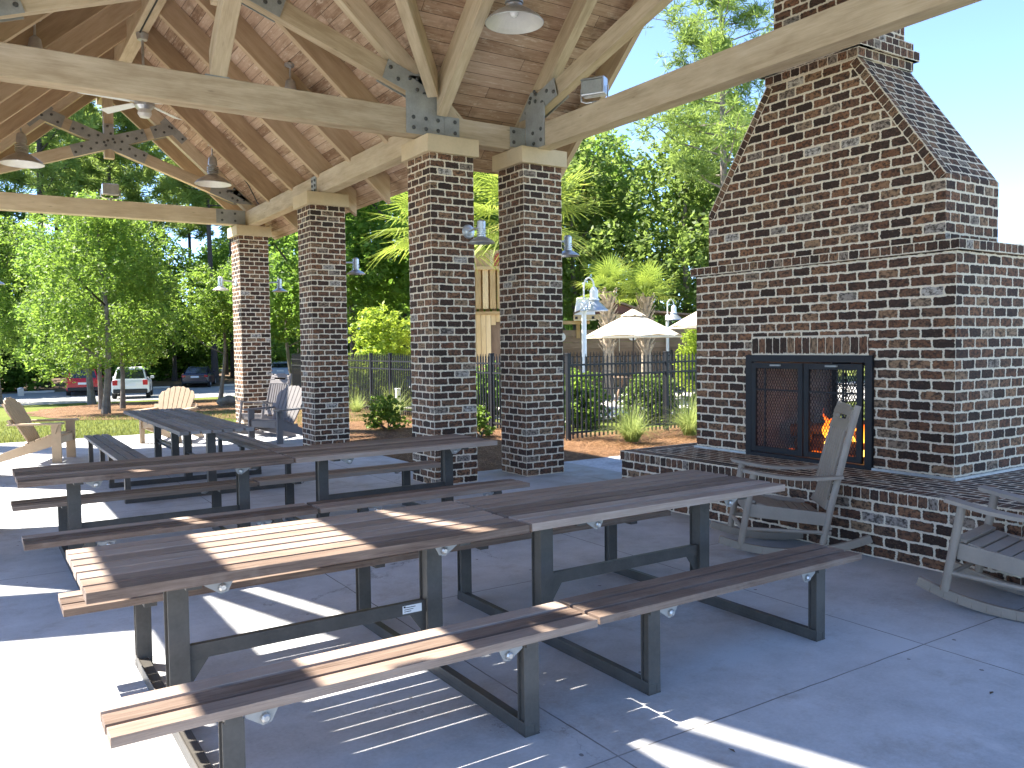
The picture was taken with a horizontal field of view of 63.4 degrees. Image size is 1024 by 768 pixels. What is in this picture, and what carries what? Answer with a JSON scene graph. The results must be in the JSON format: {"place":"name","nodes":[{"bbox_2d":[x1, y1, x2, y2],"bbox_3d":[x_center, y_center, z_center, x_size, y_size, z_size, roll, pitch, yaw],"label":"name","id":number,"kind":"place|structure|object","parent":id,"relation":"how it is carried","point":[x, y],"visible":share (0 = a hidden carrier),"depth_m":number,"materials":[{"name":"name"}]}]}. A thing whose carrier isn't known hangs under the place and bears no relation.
{"place":"outdoors","nodes":[
{"label":"outdoors","id":0,"kind":"place"},
{"bbox_2d":[2,367,409,393],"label":"forest floor","id":1,"kind":"structure","parent":0,"point":[57,380],"depth_m":59.68,"materials":[{"name":"soil"}]},
{"bbox_2d":[0,184,28,335],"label":"forest tree","id":2,"kind":"object","parent":1,"relation":"on","point":[16,214],"visible":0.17,"depth_m":52.70,"materials":[{"name":"green plant"}]},
{"bbox_2d":[0,327,31,391],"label":"understorey bush","id":3,"kind":"object","parent":1,"relation":"on","point":[4,377],"visible":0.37,"depth_m":51.70,"materials":[{"name":"green plant"}]},
{"bbox_2d":[0,337,55,390],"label":"understorey bush","id":4,"kind":"object","parent":1,"relation":"on","point":[24,377],"visible":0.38,"depth_m":52.26,"materials":[{"name":"green plant"}]},
{"bbox_2d":[4,234,54,343],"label":"forest tree","id":5,"kind":"object","parent":1,"relation":"on","point":[17,297],"visible":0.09,"depth_m":58.56,"materials":[{"name":"green plant"}]},
{"bbox_2d":[0,99,117,387],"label":"pine tree","id":6,"kind":"object","parent":1,"relation":"on","point":[53,172],"visible":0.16,"depth_m":54.86,"materials":[{"name":"green plant"}]},
{"bbox_2d":[49,99,161,202],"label":"pine tree","id":7,"kind":"object","parent":1,"relation":"on","point":[129,180],"visible":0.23,"depth_m":59.88,"materials":[{"name":"green plant"}]},
{"bbox_2d":[81,339,153,383],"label":"understorey bush","id":8,"kind":"object","parent":1,"relation":"on","point":[113,371],"visible":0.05,"depth_m":55.52,"materials":[{"name":"green plant"}]},
{"bbox_2d":[77,258,176,365],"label":"forest tree","id":9,"kind":"object","parent":1,"relation":"on","point":[168,304],"visible":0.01,"depth_m":57.94,"materials":[{"name":"green plant"}]},
{"bbox_2d":[91,104,189,317],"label":"pine tree","id":10,"kind":"object","parent":1,"relation":"on","point":[156,191],"visible":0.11,"depth_m":68.21,"materials":[{"name":"green plant"}]},
{"bbox_2d":[130,335,182,380],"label":"understorey bush","id":11,"kind":"object","parent":1,"relation":"on","point":[160,370],"visible":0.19,"depth_m":63.78,"materials":[{"name":"green plant"}]},
{"bbox_2d":[142,231,221,380],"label":"forest tree","id":12,"kind":"object","parent":1,"relation":"on","point":[176,270],"visible":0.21,"depth_m":62.36,"materials":[{"name":"green plant"}]},
{"bbox_2d":[153,146,223,382],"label":"pine tree","id":13,"kind":"object","parent":1,"relation":"on","point":[195,197],"visible":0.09,"depth_m":60.69,"materials":[{"name":"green plant"}]},
{"bbox_2d":[167,339,220,377],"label":"understorey bush","id":14,"kind":"object","parent":1,"relation":"on","point":[194,359],"visible":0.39,"depth_m":66.81,"materials":[{"name":"green plant"}]},
{"bbox_2d":[162,156,234,377],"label":"pine tree","id":15,"kind":"object","parent":1,"relation":"on","point":[232,370],"depth_m":66.59,"materials":[{"name":"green plant"}]},
{"bbox_2d":[182,232,229,374],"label":"forest tree","id":16,"kind":"object","parent":1,"relation":"on","point":[219,257],"visible":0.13,"depth_m":69.01,"materials":[{"name":"green plant"}]},
{"bbox_2d":[218,253,300,361],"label":"forest tree","id":17,"kind":"object","parent":1,"relation":"on","point":[280,348],"visible":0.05,"depth_m":62.95,"materials":[{"name":"green plant"}]},
{"bbox_2d":[0,357,864,442],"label":"ground","id":18,"kind":"structure","parent":0,"point":[4,416],"depth_m":24.54,"materials":[{"name":"soil"}]},
{"bbox_2d":[0,170,44,221],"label":"pine tree","id":19,"kind":"object","parent":18,"relation":"on","point":[22,190],"visible":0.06,"depth_m":72.63,"materials":[{"name":"green plant"}]},
{"bbox_2d":[0,214,60,403],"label":"shade tree","id":20,"kind":"object","parent":18,"relation":"on","point":[5,301],"visible":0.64,"depth_m":39.74,"materials":[{"name":"green plant"}]},
{"bbox_2d":[12,130,96,234],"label":"pine tree","id":21,"kind":"object","parent":18,"relation":"on","point":[54,223],"visible":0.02,"depth_m":81.07,"materials":[{"name":"green plant"}]},
{"bbox_2d":[10,215,164,404],"bbox_3d":[-19.447,-3.507,38.144,6.452,9.156,5.675,-2,3,-32],"label":"shade tree","id":22,"kind":"object","parent":18,"relation":"on","point":[91,397],"visible":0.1,"depth_m":36.98,"materials":[{"name":"green plant"}]},
{"bbox_2d":[147,156,215,334],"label":"pine tree","id":23,"kind":"object","parent":18,"relation":"on","point":[184,230],"visible":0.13,"depth_m":89.50,"materials":[{"name":"green plant"}]},
{"bbox_2d":[27,399,366,419],"bbox_3d":[-11.475,0.836,30.782,11.590,0.680,21.600,-2,3,-33],"label":"mulch bed","id":24,"kind":"object","parent":18,"relation":"on","point":[48,413],"visible":0.35,"depth_m":29.02,"materials":[{"name":"brown wood"}]},
{"bbox_2d":[30,193,157,409],"bbox_3d":[-15.204,-2.909,30.122,4.769,8.021,4.289,1,3,34],"label":"shade tree","id":25,"kind":"object","parent":24,"relation":"on","point":[100,382],"visible":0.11,"depth_m":29.50,"materials":[{"name":"green plant"}]},
{"bbox_2d":[8,190,181,413],"bbox_3d":[-13.147,-2.500,26.261,5.005,7.185,4.822,0,3,21],"label":"shade tree","id":26,"kind":"object","parent":24,"relation":"on","point":[110,232],"visible":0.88,"depth_m":25.64,"materials":[{"name":"green plant"}]},
{"bbox_2d":[56,220,178,408],"bbox_3d":[-14.321,-2.780,30.542,4.102,7.673,4.562,-3,4,-42],"label":"shade tree","id":27,"kind":"object","parent":24,"relation":"on","point":[122,379],"visible":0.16,"depth_m":30.71,"materials":[{"name":"green plant"}]},
{"bbox_2d":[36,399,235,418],"bbox_3d":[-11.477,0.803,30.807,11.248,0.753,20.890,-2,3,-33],"label":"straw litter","id":28,"kind":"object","parent":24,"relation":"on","point":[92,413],"visible":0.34,"depth_m":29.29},
{"bbox_2d":[162,258,233,398],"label":"shade tree","id":29,"kind":"object","parent":24,"relation":"on","point":[215,301],"visible":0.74,"depth_m":37.26,"materials":[{"name":"green plant"}]},
{"bbox_2d":[216,395,235,405],"bbox_3d":[-10.479,0.731,30.593,0.776,0.626,0.660,-2,3,-33],"label":"garden rock","id":30,"kind":"object","parent":24,"relation":"on","point":[228,400],"visible":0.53,"depth_m":30.35,"materials":[{"name":"grey stone"}]},
{"bbox_2d":[224,205,407,347],"bbox_3d":[-8.709,-6.003,35.833,8.491,12.440,7.825,-1,3,2],"label":"shade tree","id":31,"kind":"object","parent":24,"relation":"on","point":[286,301],"visible":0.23,"depth_m":35.08,"materials":[{"name":"green plant"}]},
{"bbox_2d":[348,301,411,404],"bbox_3d":[-4.264,-0.917,26.216,2.615,3.400,3.277,0,3,16],"label":"shrub","id":32,"kind":"object","parent":24,"relation":"on","point":[372,332],"visible":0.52,"depth_m":25.93,"materials":[{"name":"green plant"}]},
{"bbox_2d":[227,408,696,470],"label":"mulch","id":33,"kind":"object","parent":24,"relation":"on","point":[398,430],"visible":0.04,"depth_m":14.53,"materials":[{"name":"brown wood"}]},
{"bbox_2d":[349,389,366,411],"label":"grass clump","id":34,"kind":"object","parent":33,"relation":"on","point":[356,405],"visible":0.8,"depth_m":20.79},
{"bbox_2d":[353,383,410,418],"bbox_3d":[-2.803,0.303,18.604,2.257,0.985,2.080,-2,3,-33],"label":"grass clump","id":35,"kind":"object","parent":33,"relation":"on","point":[399,406],"visible":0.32,"depth_m":18.51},
{"bbox_2d":[363,394,410,429],"bbox_3d":[-2.562,0.576,16.778,0.895,0.772,0.957,0,3,11],"label":"shrub","id":36,"kind":"object","parent":33,"relation":"on","point":[386,413],"visible":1,"depth_m":16.64,"materials":[{"name":"green plant"}]},
{"bbox_2d":[291,353,564,437],"bbox_3d":[-3.126,0.049,20.735,0.092,1.645,14.894,-2,3,-33],"label":"iron fence","id":37,"kind":"object","parent":33,"relation":"on","point":[357,381],"visible":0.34,"depth_m":20.39,"materials":[{"name":"metal"}]},
{"bbox_2d":[477,404,496,436],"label":"shrub","id":38,"kind":"object","parent":33,"relation":"on","point":[486,428],"visible":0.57,"depth_m":15.10,"materials":[{"name":"green plant"}]},
{"bbox_2d":[584,397,669,441],"bbox_3d":[1.938,0.575,13.858,1.742,0.760,1.738,-2,3,-33],"label":"grass clump","id":39,"kind":"object","parent":33,"relation":"on","point":[632,432],"visible":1,"depth_m":13.72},
{"bbox_2d":[653,385,696,435],"bbox_3d":[3.205,0.459,14.642,1.951,0.887,2.010,-2,3,-33],"label":"grass clump","id":40,"kind":"object","parent":33,"relation":"on","point":[688,425],"visible":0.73,"depth_m":14.52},
{"bbox_2d":[0,379,409,405],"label":"parking lot","id":41,"kind":"structure","parent":18,"relation":"on","point":[63,398],"depth_m":48.03,"materials":[{"name":"asphalt"}]},
{"bbox_2d":[66,368,102,395],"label":"parked car","id":42,"kind":"object","parent":41,"relation":"on","point":[79,385],"visible":0.45,"depth_m":49.13,"materials":[{"name":"red paint"}]},
{"bbox_2d":[111,367,153,398],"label":"parked car","id":43,"kind":"object","parent":41,"relation":"on","point":[139,381],"visible":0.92,"depth_m":43.46,"materials":[{"name":"white paint"}]},
{"bbox_2d":[181,366,215,386],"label":"parked car","id":44,"kind":"object","parent":41,"relation":"on","point":[191,375],"visible":0.95,"depth_m":56.22,"materials":[{"name":"blue paint"}]},
{"bbox_2d":[271,362,288,374],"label":"parked car","id":45,"kind":"object","parent":41,"relation":"on","point":[279,367],"visible":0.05,"depth_m":64.11,"materials":[{"name":"blue paint"}]},
{"bbox_2d":[0,408,411,442],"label":"grass","id":46,"kind":"structure","parent":18,"relation":"on","point":[131,430],"depth_m":19.19,"materials":[{"name":"plant"}]},
{"bbox_2d":[269,238,299,385],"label":"shade tree","id":47,"kind":"object","parent":18,"relation":"on","point":[287,345],"visible":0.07,"depth_m":40.60,"materials":[{"name":"green plant"}]},
{"bbox_2d":[284,202,398,366],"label":"shade tree","id":48,"kind":"object","parent":18,"relation":"on","point":[352,345],"visible":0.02,"depth_m":48.41,"materials":[{"name":"green plant"}]},
{"bbox_2d":[345,172,498,334],"bbox_3d":[-3.884,-7.815,36.512,10.885,15.948,10.033,0,3,16],"label":"shade tree","id":49,"kind":"object","parent":18,"relation":"on","point":[400,284],"visible":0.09,"depth_m":35.31,"materials":[{"name":"green plant"}]},
{"bbox_2d":[367,172,570,318],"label":"shade tree","id":50,"kind":"object","parent":18,"relation":"on","point":[405,305],"visible":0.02,"depth_m":41.26,"materials":[{"name":"green plant"}]},
{"bbox_2d":[473,158,612,272],"bbox_3d":[0.280,-2.701,20.359,4.447,6.994,4.292,-2,3,-33],"label":"palm tree","id":51,"kind":"object","parent":18,"relation":"on","point":[495,188],"visible":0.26,"depth_m":19.90,"materials":[{"name":"green plant"}]},
{"bbox_2d":[485,128,650,341],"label":"shade tree","id":52,"kind":"object","parent":18,"relation":"on","point":[587,192],"visible":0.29,"depth_m":41.35,"materials":[{"name":"green plant"}]},
{"bbox_2d":[565,373,601,427],"bbox_3d":[1.238,0.332,16.971,1.189,1.146,1.518,0,3,6],"label":"hedge shrub","id":53,"kind":"object","parent":18,"relation":"on","point":[579,406],"visible":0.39,"depth_m":16.72,"materials":[{"name":"green plant"}]},
{"bbox_2d":[566,456,621,471],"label":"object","id":54,"kind":"object","parent":18,"relation":"on","point":[613,463],"visible":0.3,"depth_m":11.57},
{"bbox_2d":[562,128,669,329],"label":"shade tree","id":55,"kind":"object","parent":18,"relation":"on","point":[610,187],"visible":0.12,"depth_m":45.48,"materials":[{"name":"green plant"}]},
{"bbox_2d":[564,350,691,389],"bbox_3d":[5.353,-0.444,29.913,14.251,1.575,0.084,-1,3,-13],"label":"iron fence","id":56,"kind":"object","parent":18,"relation":"on","point":[671,351],"visible":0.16,"depth_m":29.60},
{"bbox_2d":[563,300,693,385],"bbox_3d":[3.337,-1.576,32.475,8.300,3.350,3.200,0,3,7],"label":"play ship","id":57,"kind":"object","parent":18,"relation":"on","point":[574,338],"visible":0.26,"depth_m":31.46,"materials":[{"name":"paint"}]},
{"bbox_2d":[574,297,595,320],"bbox_3d":[2.743,-2.810,31.183,0.832,0.850,0.620,0,3,7],"label":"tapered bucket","id":58,"kind":"object","parent":57,"relation":"attached to","point":[578,307],"visible":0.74,"depth_m":30.91,"materials":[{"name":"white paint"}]},
{"bbox_2d":[564,351,696,440],"bbox_3d":[4.084,0.143,16.721,7.935,1.645,0.084,-3,3,-37],"label":"iron fence","id":59,"kind":"object","parent":18,"relation":"on","point":[665,371],"visible":0.45,"depth_m":15.17,"materials":[{"name":"metal"}]},
{"bbox_2d":[402,381,864,422],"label":"pool deck","id":60,"kind":"structure","parent":18,"relation":"on","point":[605,402],"depth_m":23.47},
{"bbox_2d":[360,173,498,272],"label":"palm tree","id":61,"kind":"object","parent":60,"relation":"on","point":[406,240],"visible":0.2,"depth_m":21.58,"materials":[{"name":"green plant"}]},
{"bbox_2d":[476,361,498,416],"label":"hedge shrub","id":62,"kind":"object","parent":60,"relation":"on","point":[487,390],"visible":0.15,"depth_m":19.28,"materials":[{"name":"green plant"}]},
{"bbox_2d":[474,250,500,379],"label":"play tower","id":63,"kind":"structure","parent":60,"relation":"on","point":[487,299],"depth_m":25.86,"materials":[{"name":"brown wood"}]},
{"bbox_2d":[564,368,610,418],"bbox_3d":[1.433,0.229,18.486,1.632,1.211,1.384,-2,3,-33],"label":"hedge shrub","id":64,"kind":"object","parent":60,"relation":"on","point":[605,398],"visible":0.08,"depth_m":18.40,"materials":[{"name":"green plant"}]},
{"bbox_2d":[580,277,607,372],"bbox_3d":[2.122,-1.075,21.486,0.760,3.390,0.740,0,3,5],"label":"lamp post","id":65,"kind":"object","parent":60,"relation":"on","point":[593,304],"visible":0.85,"depth_m":21.41,"materials":[{"name":"metal"}]},
{"bbox_2d":[573,252,648,398],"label":"palm tree","id":66,"kind":"object","parent":60,"relation":"on","point":[609,298],"visible":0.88,"depth_m":26.02,"materials":[{"name":"green plant"}]},
{"bbox_2d":[587,308,682,398],"bbox_3d":[3.508,-0.846,23.960,2.624,2.670,2.624,0,3,23],"label":"patio umbrella","id":67,"kind":"object","parent":60,"relation":"on","point":[633,323],"visible":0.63,"depth_m":23.22,"materials":[{"name":"beige fabric"}]},
{"bbox_2d":[613,258,680,389],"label":"palm tree","id":68,"kind":"object","parent":60,"relation":"on","point":[644,307],"visible":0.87,"depth_m":26.61,"materials":[{"name":"green plant"}]},
{"bbox_2d":[665,299,681,350],"bbox_3d":[6.052,-1.528,31.044,0.684,3.318,0.666,0,3,7],"label":"lamp post","id":69,"kind":"object","parent":60,"relation":"on","point":[673,315],"visible":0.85,"depth_m":30.94,"materials":[{"name":"metal"}]},
{"bbox_2d":[669,311,696,328],"bbox_3d":[5.989,-1.032,24.082,2.624,2.970,2.624,-1,3,-16],"label":"patio umbrella","id":70,"kind":"object","parent":60,"relation":"on","point":[689,322],"visible":0.09,"depth_m":23.62,"materials":[{"name":"beige fabric"}]},
{"bbox_2d":[672,329,696,392],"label":"hedge shrub","id":71,"kind":"object","parent":60,"relation":"on","point":[692,342],"visible":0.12,"depth_m":27.49,"materials":[{"name":"green plant"}]},
{"bbox_2d":[616,0,773,188],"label":"pine tree","id":72,"kind":"object","parent":60,"relation":"on","point":[691,32],"visible":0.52,"depth_m":31.31,"materials":[{"name":"green plant"}]},
{"bbox_2d":[613,373,683,422],"bbox_3d":[2.890,0.284,17.783,1.524,1.129,1.351,0,3,5],"label":"hedge shrub","id":73,"kind":"object","parent":18,"relation":"on","point":[649,397],"visible":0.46,"depth_m":17.56,"materials":[{"name":"green plant"}]},
{"bbox_2d":[585,91,744,326],"bbox_3d":[8.236,-6.986,39.080,9.304,13.781,7.548,2,4,41],"label":"shade tree","id":74,"kind":"object","parent":18,"relation":"on","point":[691,207],"visible":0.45,"depth_m":38.63,"materials":[{"name":"green plant"}]},
{"bbox_2d":[633,179,707,348],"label":"shade tree","id":75,"kind":"object","parent":18,"relation":"on","point":[695,279],"depth_m":49.03,"materials":[{"name":"green plant"}]},
{"bbox_2d":[631,103,756,322],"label":"shade tree","id":76,"kind":"object","parent":18,"relation":"on","point":[694,285],"visible":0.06,"depth_m":43.02,"materials":[{"name":"green plant"}]},
{"bbox_2d":[699,125,745,212],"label":"shade tree","id":77,"kind":"object","parent":18,"relation":"on","point":[711,192],"visible":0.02,"depth_m":37.15,"materials":[{"name":"green plant"}]},
{"bbox_2d":[478,462,1023,610],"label":"patio extension","id":78,"kind":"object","parent":18,"relation":"on","point":[870,566],"visible":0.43,"depth_m":6.62,"materials":[{"name":"concrete"}]},
{"bbox_2d":[710,401,872,553],"bbox_3d":[2.179,0.725,6.571,1.138,1.151,0.680,0,3,7],"label":"rocking chair","id":79,"kind":"object","parent":78,"relation":"on","point":[789,509],"visible":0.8,"depth_m":6.34,"materials":[{"name":"wood"}]},
{"bbox_2d":[916,485,1023,621],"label":"rocking chair","id":80,"kind":"object","parent":78,"relation":"on","point":[986,544],"visible":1,"depth_m":5.02,"materials":[{"name":"wood"}]},
{"bbox_2d":[620,0,1023,584],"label":"outdoor fireplace","id":81,"kind":"object","parent":18,"relation":"on","point":[853,219],"visible":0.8,"depth_m":7.17,"materials":[{"name":"brick"}]},
{"bbox_2d":[0,431,1023,767],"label":"patio","id":82,"kind":"structure","parent":0,"point":[886,675],"depth_m":4.16,"materials":[{"name":"concrete"}]},
{"bbox_2d":[0,397,78,462],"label":"adirondack chair","id":83,"kind":"object","parent":82,"relation":"on","point":[22,421],"visible":1,"depth_m":12.16,"materials":[{"name":"wood"}]},
{"bbox_2d":[11,449,317,589],"bbox_3d":[-2.746,0.994,6.443,1.900,0.761,1.843,-2,3,-33],"label":"picnic table","id":84,"kind":"object","parent":82,"relation":"on","point":[74,532],"visible":0.78,"depth_m":6.20,"materials":[{"name":"brown wood"}]},
{"bbox_2d":[84,408,250,461],"bbox_3d":[-4.809,0.786,11.524,1.843,0.761,1.930,-2,3,-33],"label":"picnic table","id":85,"kind":"object","parent":82,"relation":"on","point":[101,442],"visible":0.44,"depth_m":11.42,"materials":[{"name":"grey wood"}]},
{"bbox_2d":[138,386,204,443],"bbox_3d":[-6.155,0.538,15.053,0.890,0.964,1.169,-1,3,4],"label":"adirondack chair","id":86,"kind":"object","parent":82,"relation":"on","point":[183,397],"visible":0.41,"depth_m":15.16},
{"bbox_2d":[102,416,290,503],"bbox_3d":[-3.742,0.848,9.892,1.843,0.761,1.930,-2,3,-33],"label":"picnic table","id":87,"kind":"object","parent":82,"relation":"on","point":[210,427],"visible":0.64,"depth_m":9.79,"materials":[{"name":"grey wood"}]},
{"bbox_2d":[233,373,297,435],"bbox_3d":[-4.707,0.386,15.799,0.680,1.151,1.137,1,3,29],"label":"rocking chair","id":88,"kind":"object","parent":82,"relation":"on","point":[276,386],"visible":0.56,"depth_m":16.05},
{"bbox_2d":[243,386,302,443],"bbox_3d":[-4.049,0.524,14.794,0.890,0.964,1.169,1,3,29],"label":"adirondack chair","id":89,"kind":"object","parent":82,"relation":"on","point":[287,405],"visible":0.82,"depth_m":14.67,"materials":[{"name":"wood"}]},
{"bbox_2d":[58,501,597,767],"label":"picnic table","id":90,"kind":"object","parent":82,"relation":"on","point":[173,574],"visible":1,"depth_m":3.51,"materials":[{"name":"brown wood"}]},
{"bbox_2d":[250,434,529,521],"bbox_3d":[-1.144,0.925,7.500,1.909,0.761,1.843,-2,3,-33],"label":"picnic table","id":91,"kind":"object","parent":82,"relation":"on","point":[406,493],"visible":0.74,"depth_m":7.29,"materials":[{"name":"brown wood"}]},
{"bbox_2d":[0,0,981,483],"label":"pavilion","id":92,"kind":"structure","parent":82,"relation":"on","point":[430,106],"depth_m":10.28,"materials":[{"name":"brick"}]},
{"bbox_2d":[0,127,44,168],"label":"pendant lamp","id":93,"kind":"object","parent":92,"relation":"hanging from","point":[20,157],"visible":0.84,"depth_m":13.68,"materials":[{"name":"metal"}]},
{"bbox_2d":[28,20,42,48],"bbox_3d":[-5.582,-3.935,9.709,0.624,0.718,0.624,-2,3,-33],"label":"pendant lamp","id":94,"kind":"object","parent":92,"relation":"hanging from","point":[34,40],"visible":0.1,"depth_m":9.66,"materials":[{"name":"metal"}]},
{"bbox_2d":[100,183,120,199],"bbox_3d":[-7.426,-3.536,15.327,0.342,0.310,0.170,-2,3,-33],"label":"floodlight","id":95,"kind":"object","parent":92,"relation":"on","point":[110,189],"visible":1,"depth_m":15.26,"materials":[{"name":"metal"}]},
{"bbox_2d":[77,32,181,119],"bbox_3d":[-5.451,-4.558,12.230,1.749,1.227,1.720,-2,3,-33],"label":"ceiling fan","id":96,"kind":"object","parent":92,"relation":"hanging from","point":[144,109],"visible":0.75,"depth_m":12.25,"materials":[{"name":"metal"}]},
{"bbox_2d":[194,145,231,187],"bbox_3d":[-5.559,-4.082,15.397,0.664,0.749,0.664,-2,3,-33],"label":"pendant lamp","id":97,"kind":"object","parent":92,"relation":"hanging from","point":[212,178],"visible":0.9,"depth_m":15.34,"materials":[{"name":"metal"}]},
{"bbox_2d":[213,276,236,290],"bbox_3d":[-5.725,-2.000,16.503,0.457,0.272,0.314,-2,3,-33],"label":"wall lamp","id":98,"kind":"object","parent":92,"relation":"attached to","point":[220,287],"visible":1,"depth_m":16.43,"materials":[{"name":"metal"}]},
{"bbox_2d":[284,62,295,89],"bbox_3d":[-3.037,-4.034,11.370,0.624,0.700,0.624,-2,3,-33],"label":"pendant lamp","id":99,"kind":"object","parent":92,"relation":"hanging from","point":[290,83],"visible":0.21,"depth_m":11.31,"materials":[{"name":"metal"}]},
{"bbox_2d":[346,258,364,274],"bbox_3d":[-2.642,-1.949,13.680,0.457,0.272,0.314,-2,3,-33],"label":"wall lamp","id":100,"kind":"object","parent":92,"relation":"attached to","point":[355,270],"visible":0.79,"depth_m":13.67,"materials":[{"name":"metal"}]},
{"bbox_2d":[462,219,494,244],"bbox_3d":[-0.395,-1.773,9.683,0.314,0.272,0.457,-2,3,-33],"label":"wall lamp","id":101,"kind":"object","parent":92,"relation":"attached to","point":[481,238],"visible":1,"depth_m":9.60,"materials":[{"name":"metal"}]},
{"bbox_2d":[485,0,543,34],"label":"pendant lamp","id":102,"kind":"object","parent":92,"relation":"hanging from","point":[512,17],"visible":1,"depth_m":8.86,"materials":[{"name":"metal"}]},
{"bbox_2d":[562,235,579,256],"bbox_3d":[0.678,-1.823,10.907,0.457,0.272,0.314,-2,3,-33],"label":"wall lamp","id":103,"kind":"object","parent":92,"relation":"attached to","point":[567,251],"visible":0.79,"depth_m":10.90,"materials":[{"name":"metal"}]},
{"bbox_2d":[580,75,607,103],"bbox_3d":[0.929,-3.318,9.415,0.342,0.310,0.170,1,3,27],"label":"floodlight","id":104,"kind":"object","parent":92,"relation":"on","point":[594,87],"visible":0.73,"depth_m":9.36,"materials":[{"name":"metal"}]},
{"bbox_2d":[450,469,861,695],"bbox_3d":[0.682,1.020,4.950,1.904,0.760,1.844,-2,3,-33],"label":"picnic table","id":105,"kind":"object","parent":82,"relation":"on","point":[546,514],"visible":0.88,"depth_m":4.59,"materials":[{"name":"brown wood"}]},
{"bbox_2d":[0,0,1023,306],"label":"sky","id":106,"kind":"structure","parent":0,"point":[971,64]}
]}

